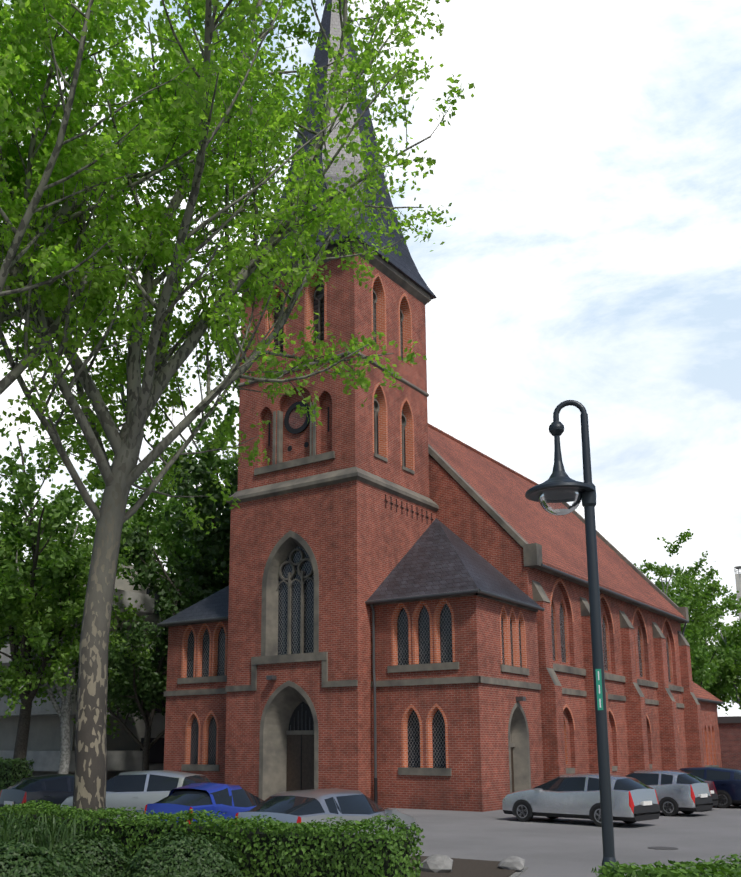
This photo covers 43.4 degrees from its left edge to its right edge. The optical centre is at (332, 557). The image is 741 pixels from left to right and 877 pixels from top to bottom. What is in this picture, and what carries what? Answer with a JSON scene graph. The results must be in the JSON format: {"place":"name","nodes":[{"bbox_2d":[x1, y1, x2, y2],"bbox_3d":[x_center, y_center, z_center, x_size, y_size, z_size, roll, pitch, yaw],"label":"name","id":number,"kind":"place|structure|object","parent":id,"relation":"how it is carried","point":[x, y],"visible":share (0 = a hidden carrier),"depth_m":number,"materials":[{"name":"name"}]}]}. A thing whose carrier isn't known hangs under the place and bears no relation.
{"place":"outdoors","nodes":[
{"label":"outdoors","id":0,"kind":"place"},
{"bbox_2d":[0,455,90,579],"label":"tree","id":1,"kind":"object","parent":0,"point":[15,536],"depth_m":44.48,"materials":[{"name":"green plant"}]},
{"bbox_2d":[76,312,240,598],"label":"tree","id":2,"kind":"object","parent":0,"point":[163,550],"depth_m":55.28,"materials":[{"name":"green plant"}]},
{"bbox_2d":[81,431,237,574],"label":"tree","id":3,"kind":"object","parent":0,"point":[143,517],"depth_m":62.14,"materials":[{"name":"green plant"}]},
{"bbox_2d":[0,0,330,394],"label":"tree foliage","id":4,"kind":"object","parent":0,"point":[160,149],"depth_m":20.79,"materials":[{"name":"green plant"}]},
{"bbox_2d":[157,586,228,627],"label":"annex roof","id":5,"kind":"structure","parent":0,"point":[214,607],"depth_m":43.05,"materials":[{"name":"grey tile"}]},
{"bbox_2d":[225,480,435,799],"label":"church tower","id":6,"kind":"structure","parent":0,"point":[360,538],"depth_m":38.12,"materials":[{"name":"red brick"}]},
{"bbox_2d":[370,604,377,803],"bbox_3d":[1.605,5.598,36.114,0.225,7.927,0.303,-8,-14,35],"label":"downspout","id":7,"kind":"object","parent":6,"relation":"attached to","point":[374,701],"visible":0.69,"depth_m":36.04,"materials":[{"name":"metal"}]},
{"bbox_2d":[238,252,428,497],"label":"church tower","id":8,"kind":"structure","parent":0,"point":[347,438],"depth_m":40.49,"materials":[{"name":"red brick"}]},
{"bbox_2d":[258,0,436,299],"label":"church spire","id":9,"kind":"structure","parent":8,"relation":"on","point":[404,265],"depth_m":43.55,"materials":[{"name":"grey tile"}]},
{"bbox_2d":[0,0,740,716],"label":"sky","id":10,"kind":"structure","parent":0,"point":[590,175],"materials":[{"name":"white"}]},
{"bbox_2d":[389,805,740,876],"bbox_3d":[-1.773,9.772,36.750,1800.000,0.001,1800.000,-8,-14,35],"label":"ground","id":11,"kind":"structure","parent":0,"point":[543,846],"depth_m":23.38,"materials":[{"name":"grey asphalt"}]},
{"bbox_2d":[0,757,33,791],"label":"hedge","id":12,"kind":"object","parent":11,"relation":"on","point":[12,762],"depth_m":38.02,"materials":[{"name":"green plant"}]},
{"bbox_2d":[0,774,74,812],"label":"car","id":13,"kind":"object","parent":11,"relation":"on","point":[57,789],"visible":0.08,"depth_m":27.03,"materials":[{"name":"grey paint"}]},
{"bbox_2d":[0,415,133,762],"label":"tree","id":14,"kind":"object","parent":11,"relation":"on","point":[59,559],"depth_m":42.43,"materials":[{"name":"green plant"}]},
{"bbox_2d":[0,511,153,773],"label":"tree","id":15,"kind":"object","parent":11,"relation":"on","point":[8,679],"depth_m":43.70,"materials":[{"name":"green plant"}]},
{"bbox_2d":[0,557,204,780],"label":"apartment block","id":16,"kind":"structure","parent":11,"relation":"on","point":[124,751],"depth_m":53.44,"materials":[{"name":"concrete"}]},
{"bbox_2d":[60,770,211,818],"bbox_3d":[-5.378,6.741,25.939,4.318,1.621,2.100,-4,-12,19],"label":"car","id":17,"kind":"object","parent":11,"relation":"on","point":[138,790],"visible":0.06,"depth_m":25.15,"materials":[{"name":"white paint"}]},
{"bbox_2d":[54,579,218,770],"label":"tree","id":18,"kind":"object","parent":11,"relation":"on","point":[123,666],"depth_m":46.09,"materials":[{"name":"green plant"}]},
{"bbox_2d":[118,451,237,613],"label":"tree","id":19,"kind":"object","parent":11,"relation":"on","point":[217,549],"depth_m":50.96,"materials":[{"name":"green plant"}]},
{"bbox_2d":[164,621,227,783],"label":"church annex","id":20,"kind":"object","parent":11,"relation":"on","point":[180,710],"visible":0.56,"depth_m":42.02,"materials":[{"name":"brick"}]},
{"bbox_2d":[137,783,263,823],"bbox_3d":[-2.425,5.825,21.055,1.980,1.470,3.736,-9,-15,39],"label":"blue hatchback car","id":21,"kind":"object","parent":11,"relation":"on","point":[230,800],"visible":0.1,"depth_m":20.13,"materials":[{"name":"blue paint"}]},
{"bbox_2d":[0,800,424,876],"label":"hedge","id":22,"kind":"object","parent":11,"relation":"on","point":[279,827],"depth_m":15.73,"materials":[{"name":"green plant"}]},
{"bbox_2d":[0,0,474,814],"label":"plane tree","id":23,"kind":"object","parent":11,"relation":"on","point":[130,80],"depth_m":23.01,"materials":[{"name":"green plant"}]},
{"bbox_2d":[235,788,417,848],"bbox_3d":[-0.012,5.410,18.881,2.100,1.415,4.268,-9,-14,37],"label":"silver hatchback car","id":24,"kind":"object","parent":11,"relation":"on","point":[305,806],"visible":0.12,"depth_m":17.90,"materials":[{"name":"grey paint"}]},
{"bbox_2d":[164,240,718,800],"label":"stone trim","id":25,"kind":"structure","parent":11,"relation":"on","point":[288,760],"depth_m":38.75,"materials":[{"name":"stone"}]},
{"bbox_2d":[371,595,543,811],"bbox_3d":[5.011,5.750,37.293,4.685,8.100,5.505,-8,-14,35],"label":"church annex","id":26,"kind":"object","parent":11,"relation":"on","point":[477,715],"visible":0.67,"depth_m":34.98,"materials":[{"name":"brick"}]},
{"bbox_2d":[365,518,544,610],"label":"annex roof","id":27,"kind":"structure","parent":26,"relation":"on","point":[439,559],"depth_m":37.42,"materials":[{"name":"grey tile"}]},
{"bbox_2d":[410,855,516,876],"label":"island soil","id":28,"kind":"structure","parent":11,"relation":"on","point":[471,868],"depth_m":16.77,"materials":[{"name":"brown soil"}]},
{"bbox_2d":[419,854,524,872],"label":"rocks","id":29,"kind":"object","parent":28,"relation":"on","point":[436,863],"visible":0.69,"depth_m":16.65,"materials":[{"name":"grey stone"}]},
{"bbox_2d":[428,453,687,775],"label":"church nave","id":30,"kind":"structure","parent":11,"relation":"on","point":[464,515],"depth_m":42.81,"materials":[{"name":"brick"}]},
{"bbox_2d":[428,423,688,636],"bbox_3d":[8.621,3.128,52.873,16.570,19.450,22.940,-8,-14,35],"label":"church roof","id":31,"kind":"structure","parent":30,"relation":"on","point":[551,544],"depth_m":49.01,"materials":[{"name":"red tile"}]},
{"bbox_2d":[532,580,704,782],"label":"buttresses","id":32,"kind":"structure","parent":30,"relation":"attached to","point":[553,740],"depth_m":46.94,"materials":[{"name":"red brick"}]},
{"bbox_2d":[525,400,616,873],"bbox_3d":[2.462,1.205,9.693,0.740,6.002,0.740,-8,-14,35],"label":"street lamp","id":33,"kind":"object","parent":11,"relation":"on","point":[558,480],"visible":0.9,"depth_m":9.79,"materials":[{"name":"black metal"}]},
{"bbox_2d":[538,489,581,515],"bbox_3d":[2.462,-0.575,10.055,0.470,0.235,0.470,-8,-14,35],"label":"lamp globe","id":34,"kind":"object","parent":33,"relation":"attached to","point":[559,511],"visible":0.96,"depth_m":9.97,"materials":[{"name":"clear glass"}]},
{"bbox_2d":[595,669,602,709],"bbox_3d":[2.735,1.348,9.537,0.056,0.420,0.001,-4,-12,18],"label":"sign","id":35,"kind":"object","parent":33,"relation":"attached to","point":[599,690],"visible":1,"depth_m":9.54,"materials":[{"name":"teal metal"}]},
{"bbox_2d":[502,773,659,826],"bbox_3d":[7.461,7.320,28.409,4.578,1.471,2.140,-11,-16,44],"label":"car","id":36,"kind":"object","parent":11,"relation":"on","point":[634,800],"visible":0.94,"depth_m":27.44,"materials":[{"name":"grey paint"}]},
{"bbox_2d":[648,846,677,849],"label":"manhole covers","id":37,"kind":"object","parent":11,"relation":"on","point":[663,848],"visible":0.92,"depth_m":20.96,"materials":[{"name":"metal"}]},
{"bbox_2d":[591,853,740,876],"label":"hedge","id":38,"kind":"object","parent":11,"relation":"on","point":[715,869],"visible":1,"depth_m":6.94,"materials":[{"name":"green plant"}]},
{"bbox_2d":[626,770,712,815],"bbox_3d":[10.808,8.133,32.387,4.268,1.466,1.980,-10,-15,42],"label":"car","id":39,"kind":"object","parent":11,"relation":"on","point":[683,792],"visible":0.4,"depth_m":31.01,"materials":[{"name":"grey paint"}]},
{"bbox_2d":[635,529,734,701],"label":"tree","id":40,"kind":"object","parent":11,"relation":"on","point":[710,593],"depth_m":95.45,"materials":[{"name":"green plant"}]},
{"bbox_2d":[633,559,740,708],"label":"tree","id":41,"kind":"object","parent":11,"relation":"on","point":[664,572],"depth_m":85.76,"materials":[{"name":"green plant"}]},
{"bbox_2d":[670,770,718,804],"bbox_3d":[12.139,8.623,34.704,3.918,1.428,1.970,-10,-15,40],"label":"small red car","id":42,"kind":"object","parent":11,"relation":"on","point":[714,794],"visible":0.04,"depth_m":33.80,"materials":[{"name":"red paint"}]},
{"bbox_2d":[674,592,740,714],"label":"tree","id":43,"kind":"object","parent":11,"relation":"on","point":[700,658],"depth_m":73.11,"materials":[{"name":"green plant"}]},
{"bbox_2d":[698,701,721,767],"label":"wall","id":44,"kind":"structure","parent":11,"relation":"on","point":[711,737],"depth_m":61.87,"materials":[{"name":"brick"}]},
{"bbox_2d":[692,681,723,703],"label":"roof","id":45,"kind":"structure","parent":44,"relation":"on","point":[701,694],"depth_m":62.20,"materials":[{"name":"red tile"}]},
{"bbox_2d":[679,767,740,807],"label":"car","id":46,"kind":"object","parent":11,"relation":"on","point":[727,782],"visible":0.44,"depth_m":35.05,"materials":[{"name":"blue paint"}]},
{"bbox_2d":[696,594,740,707],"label":"tree","id":47,"kind":"object","parent":11,"relation":"on","point":[728,669],"depth_m":75.33,"materials":[{"name":"green plant"}]},
{"bbox_2d":[717,716,740,769],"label":"brick wall","id":48,"kind":"structure","parent":11,"relation":"on","point":[730,735],"depth_m":63.09,"materials":[{"name":"brick"}]},
{"bbox_2d":[734,566,740,619],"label":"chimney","id":49,"kind":"object","parent":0,"point":[738,581],"visible":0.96,"depth_m":137.85,"materials":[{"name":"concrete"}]},
{"label":"pavement","id":50,"kind":"structure","parent":0,"visible":0},
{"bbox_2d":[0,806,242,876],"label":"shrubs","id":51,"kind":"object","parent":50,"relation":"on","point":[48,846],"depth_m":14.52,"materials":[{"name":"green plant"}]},
{"bbox_2d":[509,866,527,876],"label":"kerbs","id":52,"kind":"structure","parent":50,"relation":"on","point":[517,873],"depth_m":16.77,"materials":[{"name":"grey concrete"}]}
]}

